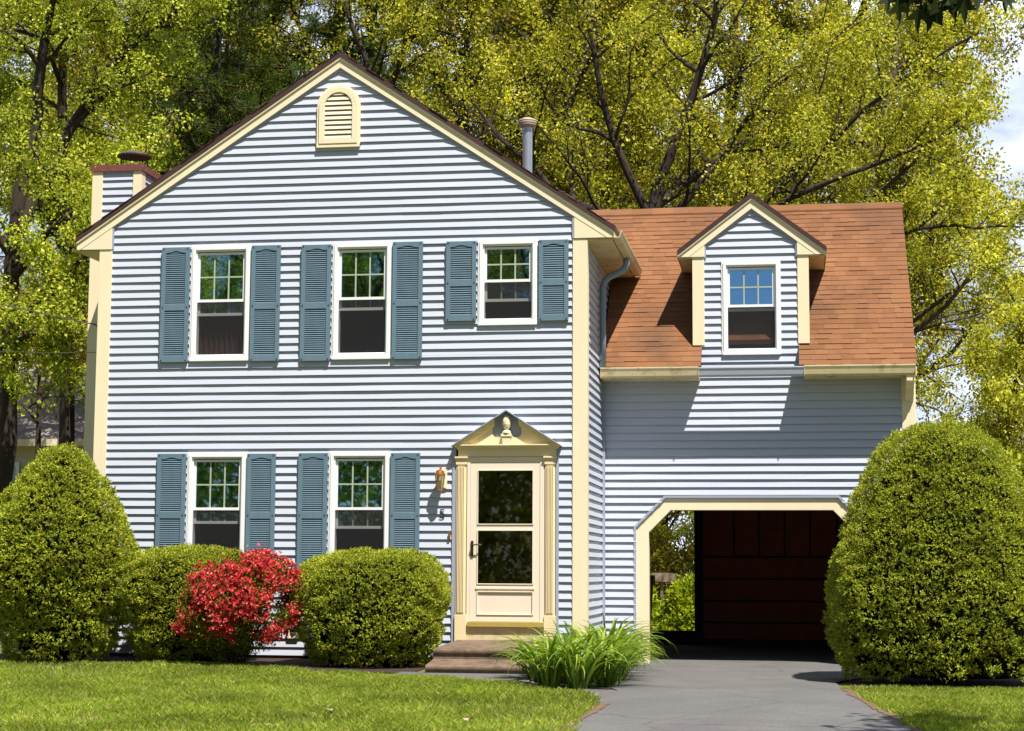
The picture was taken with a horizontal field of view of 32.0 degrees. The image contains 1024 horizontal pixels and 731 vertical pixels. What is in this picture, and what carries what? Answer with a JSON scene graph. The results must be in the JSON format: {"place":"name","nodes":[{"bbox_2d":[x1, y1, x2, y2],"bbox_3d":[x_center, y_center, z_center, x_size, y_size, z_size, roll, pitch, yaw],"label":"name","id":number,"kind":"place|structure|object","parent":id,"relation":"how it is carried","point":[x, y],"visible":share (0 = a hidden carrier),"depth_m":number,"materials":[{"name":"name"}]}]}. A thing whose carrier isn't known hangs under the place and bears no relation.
{"place":"outdoors","nodes":[
{"label":"outdoors","id":0,"kind":"place"},
{"bbox_2d":[397,672,616,702],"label":"front path","id":1,"kind":"structure","parent":0,"point":[606,695],"depth_m":18.92,"materials":[{"name":"concrete"}]},
{"bbox_2d":[494,628,610,687],"bbox_3d":[0.408,2.994,18.280,1.220,0.603,1.376,-1,-7,9],"label":"daylily clump","id":2,"kind":"object","parent":1,"relation":"on","point":[551,677],"visible":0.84,"depth_m":18.12,"materials":[{"name":"green plant"}]},
{"bbox_2d":[511,631,649,688],"bbox_3d":[0.721,2.991,18.067,1.496,0.569,1.288,-1,-7,9],"label":"daylily clump","id":3,"kind":"object","parent":1,"relation":"on","point":[579,673],"visible":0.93,"depth_m":17.99,"materials":[{"name":"green plant"}]},
{"bbox_2d":[0,573,1023,730],"bbox_3d":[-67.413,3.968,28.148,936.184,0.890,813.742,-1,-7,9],"label":"ground","id":4,"kind":"structure","parent":0,"point":[842,683],"depth_m":15.78,"materials":[{"name":"green plant"}]},
{"bbox_2d":[0,309,44,414],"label":"slender tree","id":5,"kind":"object","parent":4,"relation":"on","point":[29,390],"visible":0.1,"depth_m":36.54,"materials":[{"name":"green plant"}]},
{"bbox_2d":[17,279,79,472],"bbox_3d":[-10.130,1.679,37.787,1.649,7.170,2.046,-1,-7,9],"label":"slender tree","id":6,"kind":"object","parent":4,"relation":"on","point":[38,415],"visible":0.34,"depth_m":37.82,"materials":[{"name":"green plant"}]},
{"bbox_2d":[12,371,85,496],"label":"neighbour house","id":7,"kind":"structure","parent":4,"relation":"on","point":[26,435],"depth_m":49.90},
{"bbox_2d":[14,462,19,496],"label":"window","id":8,"kind":"structure","parent":7,"relation":"in","point":[17,464],"depth_m":49.80,"materials":[{"name":"grey glass"}]},
{"bbox_2d":[19,268,87,457],"bbox_3d":[-9.432,1.400,37.582,2.483,7.679,2.220,-1,-7,9],"label":"slender tree","id":9,"kind":"object","parent":4,"relation":"on","point":[67,420],"visible":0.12,"depth_m":37.65,"materials":[{"name":"green plant"}]},
{"bbox_2d":[18,95,101,370],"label":"woodland tree","id":10,"kind":"object","parent":4,"relation":"on","point":[22,280],"depth_m":64.14,"materials":[{"name":"green plant"}]},
{"bbox_2d":[0,0,123,261],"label":"woodland tree","id":11,"kind":"object","parent":4,"relation":"on","point":[3,180],"visible":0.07,"depth_m":45.55,"materials":[{"name":"green plant"}]},
{"bbox_2d":[0,0,183,452],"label":"woodland tree","id":12,"kind":"object","parent":4,"relation":"on","point":[6,85],"visible":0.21,"depth_m":40.57,"materials":[{"name":"green plant"}]},
{"bbox_2d":[2,102,197,370],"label":"woodland tree","id":13,"kind":"object","parent":4,"relation":"on","point":[78,350],"depth_m":57.45,"materials":[{"name":"green plant"}]},
{"bbox_2d":[20,0,198,349],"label":"woodland tree","id":14,"kind":"object","parent":4,"relation":"on","point":[48,79],"visible":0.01,"depth_m":60.02,"materials":[{"name":"green plant"}]},
{"bbox_2d":[0,0,232,418],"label":"woodland tree","id":15,"kind":"object","parent":4,"relation":"on","point":[49,88],"visible":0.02,"depth_m":49.52,"materials":[{"name":"green plant"}]},
{"bbox_2d":[0,0,242,626],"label":"maple tree","id":16,"kind":"object","parent":4,"relation":"on","point":[47,340],"visible":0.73,"depth_m":31.23,"materials":[{"name":"green plant"}]},
{"bbox_2d":[4,1,302,324],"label":"woodland tree","id":17,"kind":"object","parent":4,"relation":"on","point":[54,119],"visible":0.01,"depth_m":46.48,"materials":[{"name":"green plant"}]},
{"bbox_2d":[78,85,254,366],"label":"woodland tree","id":18,"kind":"object","parent":4,"relation":"on","point":[84,355],"depth_m":58.51,"materials":[{"name":"green plant"}]},
{"bbox_2d":[26,0,314,420],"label":"pine tree","id":19,"kind":"object","parent":4,"relation":"on","point":[212,87],"visible":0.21,"depth_m":37.35,"materials":[{"name":"green plant"}]},
{"bbox_2d":[32,0,330,169],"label":"woodland tree","id":20,"kind":"object","parent":4,"relation":"on","point":[102,51],"visible":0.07,"depth_m":40.87,"materials":[{"name":"green plant"}]},
{"bbox_2d":[0,653,424,672],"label":"planting bed","id":21,"kind":"object","parent":4,"relation":"on","point":[307,663],"visible":0.33,"depth_m":20.95,"materials":[{"name":"brown soil"}]},
{"bbox_2d":[0,442,139,662],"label":"clipped yew","id":22,"kind":"object","parent":21,"relation":"on","point":[62,552],"visible":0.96,"depth_m":21.04,"materials":[{"name":"green plant"}]},
{"bbox_2d":[108,543,273,661],"bbox_3d":[-3.894,2.866,21.431,2.059,1.497,1.272,-1,-7,9],"label":"clipped yew","id":23,"kind":"object","parent":21,"relation":"on","point":[155,581],"visible":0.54,"depth_m":21.11,"materials":[{"name":"green plant"}]},
{"bbox_2d":[170,543,309,664],"bbox_3d":[-3.131,2.772,20.614,1.640,1.443,1.224,-1,-7,9],"label":"azalea bush","id":24,"kind":"object","parent":21,"relation":"on","point":[263,569],"visible":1,"depth_m":20.33,"materials":[{"name":"red plant"}]},
{"bbox_2d":[286,546,452,667],"bbox_3d":[-1.666,2.834,20.866,1.963,1.456,1.564,-1,-7,9],"label":"clipped yew","id":25,"kind":"object","parent":21,"relation":"on","point":[366,606],"visible":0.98,"depth_m":20.37,"materials":[{"name":"green plant"}]},
{"bbox_2d":[37,1,397,220],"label":"woodland tree","id":26,"kind":"object","parent":4,"relation":"on","point":[252,43],"visible":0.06,"depth_m":41.15,"materials":[{"name":"green plant"}]},
{"bbox_2d":[152,0,348,152],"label":"pine tree","id":27,"kind":"object","parent":4,"relation":"on","point":[289,36],"visible":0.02,"depth_m":42.77,"materials":[{"name":"green plant"}]},
{"bbox_2d":[44,0,488,214],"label":"woodland tree","id":28,"kind":"object","parent":4,"relation":"on","point":[294,8],"visible":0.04,"depth_m":41.14,"materials":[{"name":"green plant"}]},
{"bbox_2d":[276,0,489,125],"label":"pine tree","id":29,"kind":"object","parent":4,"relation":"on","point":[380,67],"visible":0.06,"depth_m":38.33,"materials":[{"name":"green plant"}]},
{"bbox_2d":[425,640,545,673],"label":"front steps","id":30,"kind":"structure","parent":4,"relation":"on","point":[465,656],"depth_m":20.02,"materials":[{"name":"concrete"}]},
{"bbox_2d":[247,0,737,209],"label":"tree","id":31,"kind":"object","parent":4,"relation":"on","point":[435,61],"visible":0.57,"depth_m":33.63,"materials":[{"name":"green plant"}]},
{"bbox_2d":[76,51,916,665],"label":"house","id":32,"kind":"structure","parent":4,"relation":"on","point":[338,301],"depth_m":22.55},
{"bbox_2d":[0,303,96,326],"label":"power cable","id":33,"kind":"object","parent":32,"relation":"attached to","point":[48,314],"visible":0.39,"depth_m":23.91,"materials":[{"name":"black rubber"}]},
{"bbox_2d":[0,351,96,352],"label":"telephone cable","id":34,"kind":"object","parent":32,"relation":"attached to","point":[56,352],"visible":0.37,"depth_m":23.90,"materials":[{"name":"black rubber"}]},
{"bbox_2d":[185,452,246,551],"bbox_3d":[-3.678,1.825,22.305,0.772,1.476,0.187,-1,-7,9],"label":"window","id":35,"kind":"structure","parent":32,"relation":"in","point":[216,489],"depth_m":22.29,"materials":[{"name":"white plastic"}]},
{"bbox_2d":[189,244,251,361],"bbox_3d":[-3.677,-0.784,22.587,0.783,1.481,0.152,-1,-7,9],"label":"window","id":36,"kind":"structure","parent":32,"relation":"in","point":[220,297],"depth_m":22.57,"materials":[{"name":"white plastic"}]},
{"bbox_2d":[327,451,390,553],"bbox_3d":[-1.873,1.799,22.019,0.776,1.478,0.187,-1,-7,9],"label":"window","id":37,"kind":"structure","parent":32,"relation":"in","point":[359,489],"depth_m":21.99,"materials":[{"name":"white plastic"}]},
{"bbox_2d":[331,242,392,359],"bbox_3d":[-1.865,-0.803,22.299,0.762,1.476,0.152,-1,-7,9],"label":"window","id":38,"kind":"structure","parent":32,"relation":"in","point":[362,271],"depth_m":22.28,"materials":[{"name":"white plastic"}]},
{"bbox_2d":[469,462,539,621],"bbox_3d":[-0.091,2.131,21.601,0.854,1.921,0.102,-1,-7,9],"label":"storm door","id":39,"kind":"structure","parent":32,"relation":"in","point":[488,602],"depth_m":21.58,"materials":[{"name":"paint"}]},
{"bbox_2d":[477,238,537,325],"bbox_3d":[-0.044,-1.020,22.050,0.747,1.073,0.187,-1,-7,9],"label":"window","id":40,"kind":"structure","parent":32,"relation":"in","point":[507,268],"depth_m":22.01,"materials":[{"name":"white plastic"}]},
{"bbox_2d":[650,575,654,654],"bbox_3d":[1.663,3.402,24.302,0.530,1.090,0.716,-1,-7,9],"label":"trash bin","id":41,"kind":"object","parent":32,"relation":"on","point":[652,580],"visible":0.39,"depth_m":24.32,"materials":[{"name":"black plastic"}]},
{"bbox_2d":[721,260,780,354],"bbox_3d":[3.127,-0.751,23.333,0.768,1.246,0.152,-1,-7,9],"label":"dormer window","id":42,"kind":"structure","parent":32,"relation":"in","point":[750,289],"depth_m":23.31,"materials":[{"name":"white plastic"}]},
{"bbox_2d":[346,1,693,205],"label":"woodland tree","id":43,"kind":"object","parent":4,"relation":"on","point":[485,76],"visible":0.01,"depth_m":45.91,"materials":[{"name":"green plant"}]},
{"bbox_2d":[382,0,730,209],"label":"woodland tree","id":44,"kind":"object","parent":4,"relation":"on","point":[509,12],"visible":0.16,"depth_m":37.40,"materials":[{"name":"green plant"}]},
{"bbox_2d":[422,0,700,208],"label":"woodland tree","id":45,"kind":"object","parent":4,"relation":"on","point":[522,4],"visible":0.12,"depth_m":37.66,"materials":[{"name":"green plant"}]},
{"bbox_2d":[527,678,609,688],"bbox_3d":[0.908,3.510,20.529,0.960,0.113,5.241,-1,-7,9],"label":"lily bed","id":46,"kind":"object","parent":4,"relation":"on","point":[565,684],"visible":0.12,"depth_m":18.45,"materials":[{"name":"brown soil"}]},
{"bbox_2d":[488,627,584,680],"bbox_3d":[0.303,3.061,18.921,1.130,0.567,1.000,5,-8,-37],"label":"daylily clump","id":47,"kind":"object","parent":46,"relation":"on","point":[531,674],"visible":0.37,"depth_m":18.89,"materials":[{"name":"green plant"}]},
{"bbox_2d":[504,619,630,682],"bbox_3d":[0.615,3.062,19.161,1.398,0.695,1.340,-1,-7,9],"label":"daylily clump","id":48,"kind":"object","parent":46,"relation":"on","point":[561,647],"visible":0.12,"depth_m":18.99,"materials":[{"name":"green plant"}]},
{"bbox_2d":[526,626,628,644],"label":"daylily clump","id":49,"kind":"object","parent":46,"relation":"on","point":[558,637],"visible":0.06,"depth_m":20.14,"materials":[{"name":"green plant"}]},
{"bbox_2d":[531,618,660,653],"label":"daylily clump","id":50,"kind":"object","parent":46,"relation":"on","point":[593,632],"visible":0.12,"depth_m":21.10,"materials":[{"name":"green plant"}]},
{"bbox_2d":[596,615,651,647],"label":"daylily clump","id":51,"kind":"object","parent":46,"relation":"on","point":[622,631],"visible":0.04,"depth_m":22.43,"materials":[{"name":"green plant"}]},
{"bbox_2d":[584,611,676,654],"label":"daylily clump","id":52,"kind":"object","parent":46,"relation":"on","point":[613,625],"visible":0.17,"depth_m":21.38,"materials":[{"name":"green plant"}]},
{"bbox_2d":[417,0,741,183],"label":"woodland tree","id":53,"kind":"object","parent":4,"relation":"on","point":[679,18],"visible":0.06,"depth_m":41.85,"materials":[{"name":"green plant"}]},
{"bbox_2d":[554,703,608,730],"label":"soil edge","id":54,"kind":"object","parent":4,"relation":"on","point":[598,707],"visible":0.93,"depth_m":15.28,"materials":[{"name":"brown soil"}]},
{"bbox_2d":[461,0,803,209],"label":"woodland tree","id":55,"kind":"object","parent":4,"relation":"on","point":[721,112],"depth_m":46.88,"materials":[{"name":"green plant"}]},
{"bbox_2d":[651,585,667,629],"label":"yard shrub","id":56,"kind":"object","parent":4,"relation":"on","point":[656,606],"visible":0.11,"depth_m":30.46,"materials":[{"name":"green plant"}]},
{"bbox_2d":[650,573,685,623],"bbox_3d":[2.720,4.274,32.204,2.400,1.060,0.170,-1,-7,9],"label":"garden fence","id":57,"kind":"object","parent":4,"relation":"on","point":[661,578],"visible":0.11,"depth_m":32.22,"materials":[{"name":"brown wood"}]},
{"bbox_2d":[650,527,693,614],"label":"yard shrub","id":58,"kind":"object","parent":4,"relation":"on","point":[677,564],"visible":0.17,"depth_m":35.66,"materials":[{"name":"green plant"}]},
{"bbox_2d":[650,511,693,572],"bbox_3d":[3.254,2.408,40.924,3.914,6.429,4.406,-2,-7,17],"label":"tree","id":59,"kind":"object","parent":4,"relation":"on","point":[654,533],"visible":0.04,"depth_m":40.00,"materials":[{"name":"green plant"}]},
{"bbox_2d":[651,571,694,630],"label":"yard shrub","id":60,"kind":"object","parent":4,"relation":"on","point":[679,600],"visible":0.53,"depth_m":29.78,"materials":[{"name":"green plant"}]},
{"bbox_2d":[510,0,836,206],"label":"woodland tree","id":61,"kind":"object","parent":4,"relation":"on","point":[695,31],"visible":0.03,"depth_m":40.94,"materials":[{"name":"green plant"}]},
{"bbox_2d":[661,511,693,569],"bbox_3d":[4.521,2.974,36.553,3.035,4.429,2.696,-3,-8,30],"label":"tree","id":62,"kind":"object","parent":4,"relation":"on","point":[682,532],"visible":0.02,"depth_m":36.19,"materials":[{"name":"green plant"}]},
{"bbox_2d":[541,0,828,208],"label":"woodland tree","id":63,"kind":"object","parent":4,"relation":"on","point":[681,45],"visible":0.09,"depth_m":38.79,"materials":[{"name":"green plant"}]},
{"bbox_2d":[407,0,1023,294],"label":"spreading tree","id":64,"kind":"object","parent":4,"relation":"on","point":[803,116],"visible":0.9,"depth_m":31.05,"materials":[{"name":"green plant"}]},
{"bbox_2d":[568,0,989,587],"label":"woodland tree","id":65,"kind":"object","parent":4,"relation":"on","point":[719,32],"visible":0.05,"depth_m":45.39,"materials":[{"name":"green plant"}]},
{"bbox_2d":[616,0,1023,327],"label":"woodland tree","id":66,"kind":"object","parent":4,"relation":"on","point":[793,24],"visible":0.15,"depth_m":42.25,"materials":[{"name":"green plant"}]},
{"bbox_2d":[703,0,1016,407],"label":"woodland tree","id":67,"kind":"object","parent":4,"relation":"on","point":[968,55],"visible":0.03,"depth_m":50.72,"materials":[{"name":"green plant"}]},
{"bbox_2d":[722,49,1009,408],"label":"woodland tree","id":68,"kind":"object","parent":4,"relation":"on","point":[949,331],"visible":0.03,"depth_m":48.21,"materials":[{"name":"green plant"}]},
{"bbox_2d":[841,688,922,730],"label":"soil edge","id":69,"kind":"object","parent":4,"relation":"on","point":[873,706],"visible":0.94,"depth_m":15.51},
{"bbox_2d":[744,0,1023,420],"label":"woodland tree","id":70,"kind":"object","parent":4,"relation":"on","point":[907,165],"visible":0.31,"depth_m":38.15,"materials":[{"name":"green plant"}]},
{"bbox_2d":[817,1,1023,423],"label":"woodland tree","id":71,"kind":"object","parent":4,"relation":"on","point":[932,306],"visible":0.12,"depth_m":40.22,"materials":[{"name":"green plant"}]},
{"bbox_2d":[848,676,1023,688],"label":"side bed","id":72,"kind":"object","parent":4,"relation":"on","point":[968,683],"visible":0.24,"depth_m":19.68,"materials":[{"name":"brown soil"}]},
{"bbox_2d":[820,419,1023,683],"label":"clipped yew","id":73,"kind":"object","parent":72,"relation":"on","point":[932,574],"visible":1,"depth_m":19.07,"materials":[{"name":"green plant"}]},
{"bbox_2d":[934,405,958,423],"bbox_3d":[8.114,2.628,37.264,3.623,5.286,3.218,-6,-9,44],"label":"tree","id":74,"kind":"object","parent":4,"relation":"on","point":[945,417],"depth_m":36.75,"materials":[{"name":"green plant"}]},
{"bbox_2d":[875,0,1022,34],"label":"shade maple","id":75,"kind":"object","parent":4,"relation":"on","point":[934,9],"visible":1,"depth_m":8.71,"materials":[{"name":"green plant"}]},
{"bbox_2d":[916,229,1023,491],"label":"tree","id":76,"kind":"object","parent":4,"relation":"on","point":[978,358],"visible":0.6,"depth_m":31.36,"materials":[{"name":"green plant"}]},
{"bbox_2d":[964,267,1023,440],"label":"woodland tree","id":77,"kind":"object","parent":4,"relation":"on","point":[1021,275],"visible":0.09,"depth_m":43.96,"materials":[{"name":"green plant"}]},
{"bbox_2d":[992,445,1023,517],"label":"viburnum shrub","id":78,"kind":"object","parent":4,"relation":"on","point":[1016,461],"visible":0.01,"depth_m":25.09,"materials":[{"name":"green plant"}]},
{"bbox_2d":[0,0,1023,572],"label":"sky","id":79,"kind":"structure","parent":0,"point":[1009,135],"materials":[{"name":"white"}]},
{"bbox_2d":[574,664,912,730],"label":"driveway","id":80,"kind":"structure","parent":0,"point":[678,697],"depth_m":16.17,"materials":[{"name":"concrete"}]},
{"bbox_2d":[539,623,663,682],"bbox_3d":[0.905,3.085,19.131,1.500,0.652,1.238,-1,-7,9],"label":"daylily clump","id":81,"kind":"object","parent":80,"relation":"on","point":[593,643],"visible":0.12,"depth_m":19.16,"materials":[{"name":"green plant"}]},
{"bbox_2d":[551,618,668,672],"bbox_3d":[1.054,3.200,20.144,1.508,0.672,1.418,-1,-7,9],"label":"daylily clump","id":82,"kind":"object","parent":80,"relation":"on","point":[610,633],"visible":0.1,"depth_m":20.06,"materials":[{"name":"green plant"}]},
{"bbox_2d":[554,639,667,686],"bbox_3d":[0.992,3.066,18.461,1.320,0.521,1.228,-1,-7,9],"label":"daylily clump","id":83,"kind":"object","parent":80,"relation":"on","point":[608,677],"visible":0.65,"depth_m":18.36,"materials":[{"name":"green plant"}]},
{"bbox_2d":[571,630,661,680],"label":"daylily clump","id":84,"kind":"object","parent":80,"relation":"on","point":[633,651],"visible":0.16,"depth_m":19.60,"materials":[{"name":"green plant"}]},
{"bbox_2d":[574,621,662,674],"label":"daylily clump","id":85,"kind":"object","parent":80,"relation":"on","point":[631,647],"visible":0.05,"depth_m":20.67,"materials":[{"name":"green plant"}]}
]}

